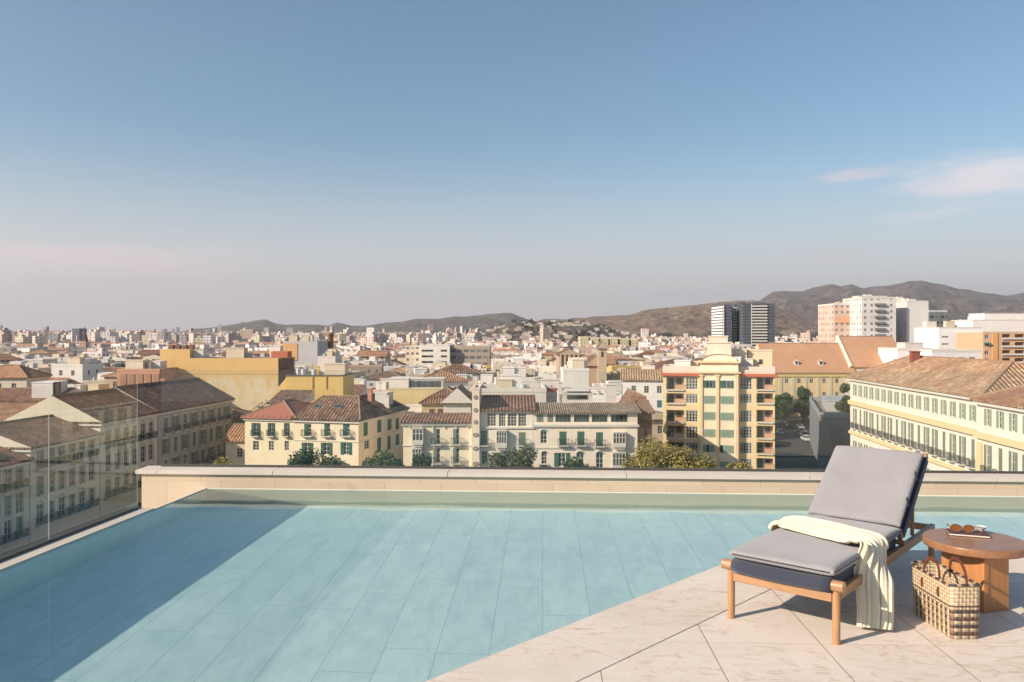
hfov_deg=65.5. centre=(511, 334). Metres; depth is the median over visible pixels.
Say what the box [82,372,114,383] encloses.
apartment block
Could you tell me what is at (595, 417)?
window
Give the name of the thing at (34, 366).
apartment block
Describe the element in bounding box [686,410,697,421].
window
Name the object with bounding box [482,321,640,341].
hill
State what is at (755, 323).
glass tower
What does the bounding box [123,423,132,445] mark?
window
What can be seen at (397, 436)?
window
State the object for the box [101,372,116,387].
house
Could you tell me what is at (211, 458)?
window
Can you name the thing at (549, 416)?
window
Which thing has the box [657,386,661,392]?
window
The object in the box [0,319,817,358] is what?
city
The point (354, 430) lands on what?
corner house
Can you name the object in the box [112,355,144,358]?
apartment block
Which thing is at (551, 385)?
white block
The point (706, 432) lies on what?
window
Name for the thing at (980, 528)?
dish
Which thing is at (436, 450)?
window
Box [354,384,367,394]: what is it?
house
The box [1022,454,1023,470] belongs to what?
window
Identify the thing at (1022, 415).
window
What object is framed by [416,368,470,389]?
house
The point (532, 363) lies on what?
apartment block
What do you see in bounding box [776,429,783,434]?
parked car
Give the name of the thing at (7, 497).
window
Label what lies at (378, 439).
window
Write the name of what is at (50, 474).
window
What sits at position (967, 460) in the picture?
window
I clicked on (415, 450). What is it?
bay window
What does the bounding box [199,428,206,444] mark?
window
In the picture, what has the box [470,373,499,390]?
apartment block
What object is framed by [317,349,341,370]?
white block
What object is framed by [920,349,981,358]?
white house
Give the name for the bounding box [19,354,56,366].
apartment block
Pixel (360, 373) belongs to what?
apartment block
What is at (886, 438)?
window
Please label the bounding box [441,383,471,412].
house
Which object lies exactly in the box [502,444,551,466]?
street tree
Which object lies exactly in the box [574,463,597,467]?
street tree
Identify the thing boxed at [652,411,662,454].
house
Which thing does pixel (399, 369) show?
apartment block
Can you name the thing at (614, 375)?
apartment block
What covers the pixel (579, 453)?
window
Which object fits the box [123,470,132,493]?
window
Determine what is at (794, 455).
path
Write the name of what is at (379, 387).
apartment block
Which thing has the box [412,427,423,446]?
bay window
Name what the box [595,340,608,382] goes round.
bell tower
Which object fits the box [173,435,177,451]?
window
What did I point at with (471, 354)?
office block
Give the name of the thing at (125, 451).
window
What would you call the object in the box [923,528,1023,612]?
side table
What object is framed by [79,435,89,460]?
window
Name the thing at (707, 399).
window
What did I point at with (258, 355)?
apartment block
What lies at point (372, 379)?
house
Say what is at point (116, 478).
window
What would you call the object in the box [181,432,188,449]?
window
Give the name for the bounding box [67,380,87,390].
house
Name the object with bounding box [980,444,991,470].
window
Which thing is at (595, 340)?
apartment slab
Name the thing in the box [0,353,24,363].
house
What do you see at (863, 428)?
window
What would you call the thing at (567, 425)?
arcade house
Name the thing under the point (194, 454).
window
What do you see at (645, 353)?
house
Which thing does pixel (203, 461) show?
window
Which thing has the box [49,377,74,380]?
house
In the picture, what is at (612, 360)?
apartment block
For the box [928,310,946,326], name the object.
office block
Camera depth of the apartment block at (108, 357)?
421.72 m
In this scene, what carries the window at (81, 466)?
in the row house at (64, 480)
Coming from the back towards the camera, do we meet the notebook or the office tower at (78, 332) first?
the office tower at (78, 332)
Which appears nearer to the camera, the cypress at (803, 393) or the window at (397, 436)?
the window at (397, 436)
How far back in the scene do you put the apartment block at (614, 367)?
281.22 m
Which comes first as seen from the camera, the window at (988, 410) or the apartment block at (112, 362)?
the window at (988, 410)
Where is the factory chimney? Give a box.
[328,332,333,348]
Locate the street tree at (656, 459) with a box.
[621,434,678,467]
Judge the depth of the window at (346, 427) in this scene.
125.52 m
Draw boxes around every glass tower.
[711,304,731,341]
[731,304,736,342]
[737,302,774,346]
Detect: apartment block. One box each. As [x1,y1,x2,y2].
[9,358,50,376]
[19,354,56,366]
[39,361,64,366]
[46,354,89,358]
[51,352,103,382]
[56,356,80,362]
[68,383,109,390]
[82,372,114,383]
[93,356,111,358]
[97,358,109,365]
[97,359,123,366]
[112,354,124,357]
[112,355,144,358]
[215,352,225,355]
[253,354,269,356]
[257,399,269,409]
[295,364,312,369]
[295,366,307,372]
[343,356,384,364]
[345,359,383,374]
[349,369,365,376]
[354,375,388,392]
[384,363,408,370]
[388,367,405,371]
[390,351,404,359]
[400,365,427,372]
[405,367,434,376]
[406,404,421,412]
[434,362,446,370]
[456,374,482,390]
[463,363,486,371]
[467,371,493,383]
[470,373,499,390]
[483,362,510,371]
[491,351,516,358]
[491,353,515,362]
[491,358,524,372]
[497,364,533,376]
[506,353,544,362]
[515,350,535,356]
[520,360,555,377]
[527,359,547,364]
[532,369,560,379]
[581,356,617,364]
[591,385,620,401]
[592,381,621,397]
[607,353,631,364]
[607,359,653,379]
[610,365,654,379]
[625,355,647,360]
[631,358,667,364]
[637,356,659,361]
[643,353,684,360]
[660,336,777,468]
[667,350,698,357]
[694,352,706,358]
[818,302,849,342]
[843,295,895,341]
[896,298,928,343]
[956,331,1023,363]
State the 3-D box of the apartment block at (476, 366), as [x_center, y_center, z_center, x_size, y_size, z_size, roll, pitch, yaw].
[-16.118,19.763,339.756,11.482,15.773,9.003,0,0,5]
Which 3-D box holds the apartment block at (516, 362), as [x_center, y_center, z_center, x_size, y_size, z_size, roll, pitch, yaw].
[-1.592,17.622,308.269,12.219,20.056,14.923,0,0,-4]
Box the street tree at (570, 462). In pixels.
[563,456,583,466]
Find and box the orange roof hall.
[834,335,896,371]
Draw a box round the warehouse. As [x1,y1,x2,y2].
[282,335,327,368]
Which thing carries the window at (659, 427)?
in the house at (657, 424)
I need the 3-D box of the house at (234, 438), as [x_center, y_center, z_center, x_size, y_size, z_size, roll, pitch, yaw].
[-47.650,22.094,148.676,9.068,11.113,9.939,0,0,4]
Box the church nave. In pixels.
[587,354,608,386]
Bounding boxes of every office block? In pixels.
[405,345,420,365]
[421,344,452,365]
[450,346,490,365]
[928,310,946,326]
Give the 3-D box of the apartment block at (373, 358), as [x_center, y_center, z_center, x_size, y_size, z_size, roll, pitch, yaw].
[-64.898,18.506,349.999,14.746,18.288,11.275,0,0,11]
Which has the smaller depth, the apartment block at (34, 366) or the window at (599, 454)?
the window at (599, 454)
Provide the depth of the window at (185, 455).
146.43 m
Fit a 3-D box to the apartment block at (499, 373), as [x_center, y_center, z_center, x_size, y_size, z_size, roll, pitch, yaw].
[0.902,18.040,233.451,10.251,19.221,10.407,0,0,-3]
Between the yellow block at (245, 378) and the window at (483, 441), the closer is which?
the window at (483, 441)
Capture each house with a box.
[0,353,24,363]
[0,364,52,386]
[0,381,82,402]
[0,403,36,421]
[0,414,104,542]
[0,446,34,553]
[4,388,161,516]
[20,349,58,356]
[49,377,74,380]
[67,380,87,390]
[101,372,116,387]
[103,367,125,371]
[114,377,235,465]
[115,357,141,362]
[136,349,159,356]
[140,354,159,360]
[222,423,244,464]
[232,407,251,424]
[248,351,269,354]
[267,390,314,403]
[271,357,353,402]
[290,389,409,465]
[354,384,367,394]
[356,350,391,364]
[361,371,408,385]
[388,377,447,404]
[390,359,406,364]
[392,353,404,362]
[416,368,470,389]
[418,386,454,412]
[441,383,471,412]
[442,364,480,379]
[479,371,496,379]
[479,395,536,466]
[530,382,640,467]
[542,351,556,356]
[619,388,655,458]
[620,369,662,411]
[635,351,654,356]
[650,364,664,368]
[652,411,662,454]
[654,358,699,363]
[878,342,931,362]
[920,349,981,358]
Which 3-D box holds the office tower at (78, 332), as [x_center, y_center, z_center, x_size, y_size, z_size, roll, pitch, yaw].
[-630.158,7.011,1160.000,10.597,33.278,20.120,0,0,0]
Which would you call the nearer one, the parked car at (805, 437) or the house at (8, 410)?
the house at (8, 410)
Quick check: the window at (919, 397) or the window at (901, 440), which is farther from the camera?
the window at (901, 440)
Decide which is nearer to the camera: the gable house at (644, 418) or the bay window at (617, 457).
the bay window at (617, 457)
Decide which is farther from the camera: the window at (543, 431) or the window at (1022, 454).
the window at (543, 431)
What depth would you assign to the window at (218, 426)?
159.22 m
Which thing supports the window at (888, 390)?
in the palace
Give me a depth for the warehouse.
330.00 m
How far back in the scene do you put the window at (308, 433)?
127.03 m
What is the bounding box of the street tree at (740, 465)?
[725,461,752,468]
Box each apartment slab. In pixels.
[240,329,257,339]
[578,337,588,346]
[589,337,598,344]
[599,338,607,344]
[607,337,617,344]
[618,338,628,345]
[629,339,637,346]
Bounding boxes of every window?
[0,471,5,495]
[0,520,5,546]
[3,468,17,493]
[3,493,12,517]
[3,515,17,544]
[15,465,28,490]
[15,489,23,514]
[15,513,28,540]
[35,443,48,470]
[35,499,48,527]
[36,473,44,496]
[47,447,59,467]
[47,469,55,493]
[47,497,59,523]
[58,439,70,465]
[58,468,65,490]
[58,493,70,519]
[68,443,80,462]
[68,464,75,486]
[68,491,80,515]
[78,487,89,512]
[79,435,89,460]
[79,463,85,483]
[88,439,98,457]
[88,459,95,481]
[88,486,98,509]
[104,475,115,499]
[105,426,115,449]
[105,451,111,472]
[114,425,124,447]
[114,449,120,470]
[114,473,124,496]
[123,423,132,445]
[123,447,129,467]
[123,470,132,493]
[131,468,141,490]
[132,421,141,443]
[132,445,137,465]
[140,420,149,441]
[140,443,145,462]
[148,418,157,439]
[148,441,153,460]
[162,437,169,454]
[163,416,170,435]
[172,414,181,432]
[172,455,179,463]
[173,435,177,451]
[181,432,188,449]
[183,412,190,430]
[183,452,190,463]
[191,410,199,428]
[191,450,198,463]
[192,430,196,446]
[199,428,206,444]
[200,409,207,426]
[201,447,207,463]
[208,407,215,424]
[208,445,215,462]
[209,426,212,441]
[216,424,222,439]
[217,406,223,422]
[217,443,223,459]
[224,404,231,420]
[225,422,228,434]
[237,448,242,456]
[250,423,259,437]
[253,441,258,449]
[266,423,274,437]
[269,441,273,449]
[282,423,289,437]
[285,441,288,449]
[301,424,312,437]
[302,443,312,451]
[321,424,331,437]
[321,443,331,454]
[340,424,351,437]
[340,443,351,454]
[364,422,367,435]
[364,440,368,449]
[377,419,380,432]
[377,437,380,451]
[387,418,391,429]
[387,436,390,449]
[396,418,398,428]
[396,434,398,444]
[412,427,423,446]
[412,447,421,458]
[431,429,441,446]
[431,448,441,464]
[451,429,461,446]
[451,448,461,464]
[479,431,488,446]
[482,451,486,463]
[487,413,495,425]
[496,430,506,449]
[499,413,505,425]
[508,413,516,425]
[517,432,527,446]
[518,413,525,425]
[537,414,543,421]
[540,429,547,442]
[541,451,547,463]
[547,414,552,421]
[554,453,569,466]
[556,414,570,421]
[557,431,568,446]
[574,414,588,421]
[575,431,586,446]
[576,451,584,464]
[592,414,607,421]
[594,432,605,447]
[595,451,603,467]
[611,414,627,421]
[612,432,625,448]
[612,452,625,467]
[644,386,648,392]
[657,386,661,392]
[657,400,661,407]
[658,426,661,433]
[686,377,697,389]
[686,394,697,403]
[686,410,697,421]
[686,426,697,438]
[686,442,697,453]
[703,380,715,388]
[703,395,715,403]
[703,411,715,419]
[703,429,715,436]
[703,444,715,452]
[720,380,733,388]
[720,396,733,403]
[720,412,733,420]
[720,429,733,437]
[720,445,733,453]
[720,461,733,468]
[740,377,751,389]
[740,394,751,402]
[740,410,751,421]
[740,426,751,438]
[740,442,751,453]
[740,458,751,466]
[850,408,856,429]
[853,384,856,395]
[855,410,860,431]
[858,385,861,396]
[861,411,867,433]
[866,412,872,435]
[869,387,872,398]
[872,414,878,437]
[875,388,878,400]
[878,415,885,439]
[881,389,885,401]
[884,417,891,441]
[888,390,891,403]
[891,419,897,443]
[894,391,898,404]
[898,421,905,446]
[901,393,905,406]
[905,422,912,448]
[908,394,912,407]
[912,425,919,451]
[916,395,920,409]
[920,427,928,453]
[924,397,928,411]
[928,429,937,456]
[932,398,937,412]
[937,432,945,459]
[941,400,946,414]
[946,433,955,462]
[950,401,955,416]
[955,436,965,466]
[959,403,965,418]
[965,439,975,469]
[969,405,975,421]
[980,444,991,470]
[984,409,990,426]
[992,448,1001,470]
[996,411,1003,428]
[1009,413,1016,431]
[1009,451,1016,470]
[1022,415,1023,433]
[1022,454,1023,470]
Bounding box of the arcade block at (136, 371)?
[117,360,176,385]
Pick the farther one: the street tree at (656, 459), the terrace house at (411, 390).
the terrace house at (411, 390)
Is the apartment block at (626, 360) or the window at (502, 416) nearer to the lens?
the window at (502, 416)
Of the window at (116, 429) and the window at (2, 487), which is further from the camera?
the window at (116, 429)
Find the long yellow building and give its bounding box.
[755,343,854,415]
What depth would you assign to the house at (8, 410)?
138.32 m
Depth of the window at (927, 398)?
113.59 m
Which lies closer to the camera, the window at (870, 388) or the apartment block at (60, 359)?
the window at (870, 388)
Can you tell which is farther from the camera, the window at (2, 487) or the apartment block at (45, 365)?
the apartment block at (45, 365)
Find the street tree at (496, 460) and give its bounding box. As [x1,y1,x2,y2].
[484,450,523,466]
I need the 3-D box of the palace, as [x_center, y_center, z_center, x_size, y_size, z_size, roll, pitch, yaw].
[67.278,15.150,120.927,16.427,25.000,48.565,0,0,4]
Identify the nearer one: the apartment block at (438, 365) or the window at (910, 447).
the window at (910, 447)
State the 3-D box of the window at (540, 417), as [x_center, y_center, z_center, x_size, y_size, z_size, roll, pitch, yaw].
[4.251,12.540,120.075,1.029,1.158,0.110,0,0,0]
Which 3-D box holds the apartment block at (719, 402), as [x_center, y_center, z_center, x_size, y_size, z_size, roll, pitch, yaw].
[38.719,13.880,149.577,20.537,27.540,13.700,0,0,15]
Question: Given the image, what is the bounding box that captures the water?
[0,489,1023,681]
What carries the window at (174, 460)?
in the row house at (194, 421)
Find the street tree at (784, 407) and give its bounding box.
[775,393,802,422]
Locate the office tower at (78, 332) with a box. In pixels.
[72,328,86,341]
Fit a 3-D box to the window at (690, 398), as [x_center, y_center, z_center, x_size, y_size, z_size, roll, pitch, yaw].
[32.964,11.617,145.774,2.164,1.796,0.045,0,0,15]
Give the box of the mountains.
[759,280,1023,321]
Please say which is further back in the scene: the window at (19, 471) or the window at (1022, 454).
the window at (19, 471)
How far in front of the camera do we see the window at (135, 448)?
130.14 m
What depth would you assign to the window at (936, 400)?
111.18 m
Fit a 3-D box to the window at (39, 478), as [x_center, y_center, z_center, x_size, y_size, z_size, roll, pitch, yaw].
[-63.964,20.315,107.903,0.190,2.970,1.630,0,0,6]
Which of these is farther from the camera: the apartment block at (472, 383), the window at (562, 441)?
the apartment block at (472, 383)
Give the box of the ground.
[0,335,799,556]
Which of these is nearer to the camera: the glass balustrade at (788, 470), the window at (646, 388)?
the glass balustrade at (788, 470)
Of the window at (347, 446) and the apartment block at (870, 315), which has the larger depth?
the apartment block at (870, 315)
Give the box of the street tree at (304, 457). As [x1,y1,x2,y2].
[287,447,325,464]
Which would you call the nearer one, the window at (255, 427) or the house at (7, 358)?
the window at (255, 427)
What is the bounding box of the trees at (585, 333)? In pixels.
[491,318,817,342]
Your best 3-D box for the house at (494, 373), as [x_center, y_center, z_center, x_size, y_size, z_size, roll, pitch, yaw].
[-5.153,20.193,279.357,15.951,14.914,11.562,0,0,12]
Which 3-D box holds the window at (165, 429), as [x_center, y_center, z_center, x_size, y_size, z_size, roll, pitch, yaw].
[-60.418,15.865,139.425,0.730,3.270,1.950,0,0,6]
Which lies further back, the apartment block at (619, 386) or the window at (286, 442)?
the apartment block at (619, 386)
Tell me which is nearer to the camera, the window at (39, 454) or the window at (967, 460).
the window at (967, 460)
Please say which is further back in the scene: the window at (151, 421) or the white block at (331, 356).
the white block at (331, 356)
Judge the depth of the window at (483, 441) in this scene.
120.01 m
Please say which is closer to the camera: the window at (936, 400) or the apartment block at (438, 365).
the window at (936, 400)
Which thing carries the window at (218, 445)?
in the row house at (194, 421)
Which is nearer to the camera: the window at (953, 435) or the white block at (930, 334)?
the window at (953, 435)
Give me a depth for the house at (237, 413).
169.33 m
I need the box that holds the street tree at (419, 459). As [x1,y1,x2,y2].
[411,452,435,465]
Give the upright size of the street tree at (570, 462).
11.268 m
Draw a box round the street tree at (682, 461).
[662,444,717,468]
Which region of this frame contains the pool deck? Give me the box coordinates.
[424,550,1023,681]
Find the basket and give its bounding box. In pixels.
[911,556,981,638]
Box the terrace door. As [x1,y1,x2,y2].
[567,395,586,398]
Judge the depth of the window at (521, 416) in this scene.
120.13 m
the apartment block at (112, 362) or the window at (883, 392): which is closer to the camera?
the window at (883, 392)
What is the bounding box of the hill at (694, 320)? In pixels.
[556,300,817,335]
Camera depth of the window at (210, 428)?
155.72 m
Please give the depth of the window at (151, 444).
134.90 m
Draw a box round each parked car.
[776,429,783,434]
[785,423,793,428]
[797,427,806,432]
[798,431,807,435]
[800,435,809,440]
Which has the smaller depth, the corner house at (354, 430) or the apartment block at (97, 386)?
the corner house at (354, 430)
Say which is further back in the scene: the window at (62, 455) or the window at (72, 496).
the window at (72, 496)
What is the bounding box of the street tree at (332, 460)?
[320,454,349,465]
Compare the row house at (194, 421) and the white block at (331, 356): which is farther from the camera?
the white block at (331, 356)
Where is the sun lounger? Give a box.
[721,446,934,644]
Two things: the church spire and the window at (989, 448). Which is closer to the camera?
the window at (989, 448)
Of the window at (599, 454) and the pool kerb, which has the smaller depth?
the pool kerb
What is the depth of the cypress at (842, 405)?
174.67 m
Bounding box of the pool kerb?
[0,508,153,570]
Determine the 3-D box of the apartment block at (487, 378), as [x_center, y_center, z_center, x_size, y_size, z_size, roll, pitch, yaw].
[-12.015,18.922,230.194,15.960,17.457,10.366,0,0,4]
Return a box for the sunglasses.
[947,524,974,532]
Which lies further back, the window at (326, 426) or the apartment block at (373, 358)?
the apartment block at (373, 358)
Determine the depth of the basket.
4.42 m
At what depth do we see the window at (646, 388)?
184.20 m
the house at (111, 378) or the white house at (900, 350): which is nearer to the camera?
the house at (111, 378)
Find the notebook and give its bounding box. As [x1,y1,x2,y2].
[946,528,990,538]
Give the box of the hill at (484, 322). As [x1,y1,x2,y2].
[180,313,563,332]
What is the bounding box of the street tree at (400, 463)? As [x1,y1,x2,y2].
[381,456,404,465]
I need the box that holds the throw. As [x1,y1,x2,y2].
[768,515,893,629]
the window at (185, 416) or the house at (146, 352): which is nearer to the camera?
the window at (185, 416)
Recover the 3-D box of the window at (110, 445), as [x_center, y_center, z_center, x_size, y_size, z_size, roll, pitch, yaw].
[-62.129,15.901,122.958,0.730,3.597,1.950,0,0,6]
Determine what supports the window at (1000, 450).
in the palace pavilion
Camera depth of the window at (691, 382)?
145.79 m
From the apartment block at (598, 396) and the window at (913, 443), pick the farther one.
the apartment block at (598, 396)
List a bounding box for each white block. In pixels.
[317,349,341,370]
[482,374,545,401]
[502,366,534,383]
[534,370,563,401]
[560,357,588,390]
[914,319,981,348]
[951,313,1023,330]
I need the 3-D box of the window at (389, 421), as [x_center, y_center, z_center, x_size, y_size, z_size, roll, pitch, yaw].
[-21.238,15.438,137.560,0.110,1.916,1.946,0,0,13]
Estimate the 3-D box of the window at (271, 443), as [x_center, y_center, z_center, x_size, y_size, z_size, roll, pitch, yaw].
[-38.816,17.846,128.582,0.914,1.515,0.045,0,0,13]
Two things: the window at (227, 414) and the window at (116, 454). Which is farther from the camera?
the window at (227, 414)
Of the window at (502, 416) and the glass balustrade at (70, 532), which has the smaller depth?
the glass balustrade at (70, 532)
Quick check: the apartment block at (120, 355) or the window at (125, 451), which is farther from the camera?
the apartment block at (120, 355)
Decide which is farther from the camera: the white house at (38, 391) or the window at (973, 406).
the white house at (38, 391)
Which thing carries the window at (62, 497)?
in the row house at (64, 480)
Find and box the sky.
[0,0,1023,331]
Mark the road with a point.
(789, 442)
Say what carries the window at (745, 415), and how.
in the apartment block at (719, 402)
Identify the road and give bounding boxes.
[775,416,825,468]
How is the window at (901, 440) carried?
in the palace
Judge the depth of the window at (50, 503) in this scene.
110.04 m
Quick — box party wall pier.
[472,384,481,466]
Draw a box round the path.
[775,455,814,455]
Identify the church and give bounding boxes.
[555,348,581,377]
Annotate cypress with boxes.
[792,386,810,420]
[834,383,849,412]
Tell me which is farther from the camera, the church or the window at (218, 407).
the church
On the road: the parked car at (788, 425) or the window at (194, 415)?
the parked car at (788, 425)
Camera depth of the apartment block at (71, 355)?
445.94 m
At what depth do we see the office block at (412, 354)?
430.00 m
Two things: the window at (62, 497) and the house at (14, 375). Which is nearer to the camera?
the window at (62, 497)
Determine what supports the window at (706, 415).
in the apartment block at (719, 402)
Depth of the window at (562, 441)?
120.01 m
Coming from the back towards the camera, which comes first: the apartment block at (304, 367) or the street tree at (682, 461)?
the apartment block at (304, 367)
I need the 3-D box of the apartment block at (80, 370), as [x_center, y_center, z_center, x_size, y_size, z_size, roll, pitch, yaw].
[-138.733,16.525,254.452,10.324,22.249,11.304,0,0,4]
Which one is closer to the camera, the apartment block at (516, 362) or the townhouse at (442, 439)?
the townhouse at (442, 439)
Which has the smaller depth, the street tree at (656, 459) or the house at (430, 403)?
the street tree at (656, 459)
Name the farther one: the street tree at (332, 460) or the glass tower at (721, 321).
the glass tower at (721, 321)
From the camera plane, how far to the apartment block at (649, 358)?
385.84 m
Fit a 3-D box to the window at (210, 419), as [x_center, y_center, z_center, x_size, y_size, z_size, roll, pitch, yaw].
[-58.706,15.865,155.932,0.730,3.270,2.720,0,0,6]
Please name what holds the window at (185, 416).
in the row house at (194, 421)
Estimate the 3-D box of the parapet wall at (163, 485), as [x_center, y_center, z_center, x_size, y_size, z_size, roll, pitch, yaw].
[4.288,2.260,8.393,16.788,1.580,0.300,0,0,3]
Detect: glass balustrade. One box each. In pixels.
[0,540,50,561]
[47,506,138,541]
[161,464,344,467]
[345,465,529,469]
[530,467,714,470]
[715,469,825,471]
[925,470,1023,473]
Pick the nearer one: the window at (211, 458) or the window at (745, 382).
the window at (745, 382)
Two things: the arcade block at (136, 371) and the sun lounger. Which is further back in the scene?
the arcade block at (136, 371)
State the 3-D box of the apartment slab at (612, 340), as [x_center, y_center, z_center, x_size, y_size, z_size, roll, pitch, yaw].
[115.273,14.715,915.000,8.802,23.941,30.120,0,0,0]
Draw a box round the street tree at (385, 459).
[362,448,398,465]
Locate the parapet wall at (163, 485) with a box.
[135,466,1023,508]
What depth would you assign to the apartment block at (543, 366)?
285.00 m
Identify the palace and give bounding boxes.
[845,351,1023,470]
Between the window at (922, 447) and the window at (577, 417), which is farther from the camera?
the window at (577, 417)
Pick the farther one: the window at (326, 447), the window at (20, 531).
the window at (326, 447)
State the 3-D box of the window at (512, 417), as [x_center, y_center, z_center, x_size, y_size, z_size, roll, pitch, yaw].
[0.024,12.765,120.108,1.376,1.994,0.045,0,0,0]
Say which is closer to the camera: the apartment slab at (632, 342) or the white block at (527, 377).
the white block at (527, 377)
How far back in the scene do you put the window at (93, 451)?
118.90 m
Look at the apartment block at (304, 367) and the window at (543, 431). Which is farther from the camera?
the apartment block at (304, 367)
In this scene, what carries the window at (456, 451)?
in the townhouse at (442, 439)
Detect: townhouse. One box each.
[240,399,309,464]
[399,413,471,466]
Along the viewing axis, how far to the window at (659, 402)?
183.71 m
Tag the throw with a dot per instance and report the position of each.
(875, 598)
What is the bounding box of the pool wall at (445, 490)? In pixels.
[0,488,1023,571]
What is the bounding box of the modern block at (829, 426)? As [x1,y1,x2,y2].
[809,395,849,467]
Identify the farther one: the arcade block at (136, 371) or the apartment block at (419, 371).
the apartment block at (419, 371)
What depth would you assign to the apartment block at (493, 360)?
458.91 m
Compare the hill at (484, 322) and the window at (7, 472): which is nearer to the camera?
the window at (7, 472)
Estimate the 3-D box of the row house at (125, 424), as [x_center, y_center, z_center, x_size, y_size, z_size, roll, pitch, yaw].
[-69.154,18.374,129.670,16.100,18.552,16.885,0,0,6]
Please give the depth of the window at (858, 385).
140.17 m
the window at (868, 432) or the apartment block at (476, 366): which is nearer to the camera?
the window at (868, 432)
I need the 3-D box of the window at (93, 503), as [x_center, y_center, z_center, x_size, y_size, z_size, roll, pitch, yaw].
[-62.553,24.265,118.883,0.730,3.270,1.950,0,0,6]
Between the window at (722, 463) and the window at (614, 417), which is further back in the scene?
the window at (722, 463)
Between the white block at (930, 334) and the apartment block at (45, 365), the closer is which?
the apartment block at (45, 365)
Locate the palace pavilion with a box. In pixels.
[969,385,1023,470]
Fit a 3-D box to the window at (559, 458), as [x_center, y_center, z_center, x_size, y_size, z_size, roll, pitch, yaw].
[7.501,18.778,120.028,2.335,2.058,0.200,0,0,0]
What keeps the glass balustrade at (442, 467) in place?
on the parapet wall at (163, 485)
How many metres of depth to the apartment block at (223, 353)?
442.59 m
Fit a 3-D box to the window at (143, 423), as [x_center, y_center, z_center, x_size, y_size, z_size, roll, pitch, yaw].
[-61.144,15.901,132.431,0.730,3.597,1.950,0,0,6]
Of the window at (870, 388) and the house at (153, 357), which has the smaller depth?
the window at (870, 388)
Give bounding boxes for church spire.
[81,326,87,346]
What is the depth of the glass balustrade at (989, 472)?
8.45 m
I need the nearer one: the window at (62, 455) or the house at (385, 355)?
the window at (62, 455)
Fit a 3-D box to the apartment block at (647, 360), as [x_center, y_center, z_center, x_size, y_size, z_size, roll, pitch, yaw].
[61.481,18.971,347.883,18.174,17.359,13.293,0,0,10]
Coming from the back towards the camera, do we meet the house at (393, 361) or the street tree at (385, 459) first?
the house at (393, 361)
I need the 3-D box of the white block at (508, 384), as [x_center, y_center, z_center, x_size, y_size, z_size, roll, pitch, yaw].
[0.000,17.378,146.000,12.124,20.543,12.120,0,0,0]
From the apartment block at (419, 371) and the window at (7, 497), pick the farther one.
the apartment block at (419, 371)
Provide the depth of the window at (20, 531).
104.11 m
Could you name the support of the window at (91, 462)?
in the row house at (64, 480)
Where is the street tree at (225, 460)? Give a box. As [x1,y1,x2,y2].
[213,455,234,464]
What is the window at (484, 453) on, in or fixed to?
in the loggia house at (506, 422)
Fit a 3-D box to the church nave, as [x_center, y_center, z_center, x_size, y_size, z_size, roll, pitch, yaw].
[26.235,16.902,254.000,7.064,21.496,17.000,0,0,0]
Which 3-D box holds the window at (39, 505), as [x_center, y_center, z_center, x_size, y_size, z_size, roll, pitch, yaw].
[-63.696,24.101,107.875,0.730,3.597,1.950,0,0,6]
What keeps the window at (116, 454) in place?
in the row house at (125, 424)
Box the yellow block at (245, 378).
[160,345,293,410]
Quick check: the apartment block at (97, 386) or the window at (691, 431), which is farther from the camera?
the apartment block at (97, 386)
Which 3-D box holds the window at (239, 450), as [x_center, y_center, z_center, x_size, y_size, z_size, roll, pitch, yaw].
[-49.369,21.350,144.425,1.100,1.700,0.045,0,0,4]
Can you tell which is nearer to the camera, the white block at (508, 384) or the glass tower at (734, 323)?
the white block at (508, 384)
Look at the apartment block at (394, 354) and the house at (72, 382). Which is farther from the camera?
the apartment block at (394, 354)
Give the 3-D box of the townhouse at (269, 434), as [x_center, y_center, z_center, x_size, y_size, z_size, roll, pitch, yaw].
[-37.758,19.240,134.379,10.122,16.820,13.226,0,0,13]
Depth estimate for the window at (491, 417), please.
120.13 m
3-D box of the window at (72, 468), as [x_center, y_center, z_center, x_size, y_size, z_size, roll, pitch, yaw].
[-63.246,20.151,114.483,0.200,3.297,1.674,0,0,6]
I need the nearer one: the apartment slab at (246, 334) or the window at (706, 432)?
the window at (706, 432)
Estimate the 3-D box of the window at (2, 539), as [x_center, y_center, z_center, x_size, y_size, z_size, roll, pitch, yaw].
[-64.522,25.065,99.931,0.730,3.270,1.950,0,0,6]
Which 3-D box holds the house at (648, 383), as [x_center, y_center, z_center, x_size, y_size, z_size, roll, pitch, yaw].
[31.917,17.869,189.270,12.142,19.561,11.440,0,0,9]
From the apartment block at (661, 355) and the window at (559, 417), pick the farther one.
the apartment block at (661, 355)
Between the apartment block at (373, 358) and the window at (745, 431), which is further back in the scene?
the apartment block at (373, 358)
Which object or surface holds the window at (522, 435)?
in the loggia house at (506, 422)
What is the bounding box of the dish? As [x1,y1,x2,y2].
[974,525,986,530]
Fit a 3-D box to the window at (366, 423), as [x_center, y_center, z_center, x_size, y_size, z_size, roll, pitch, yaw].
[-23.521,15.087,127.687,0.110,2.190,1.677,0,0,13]

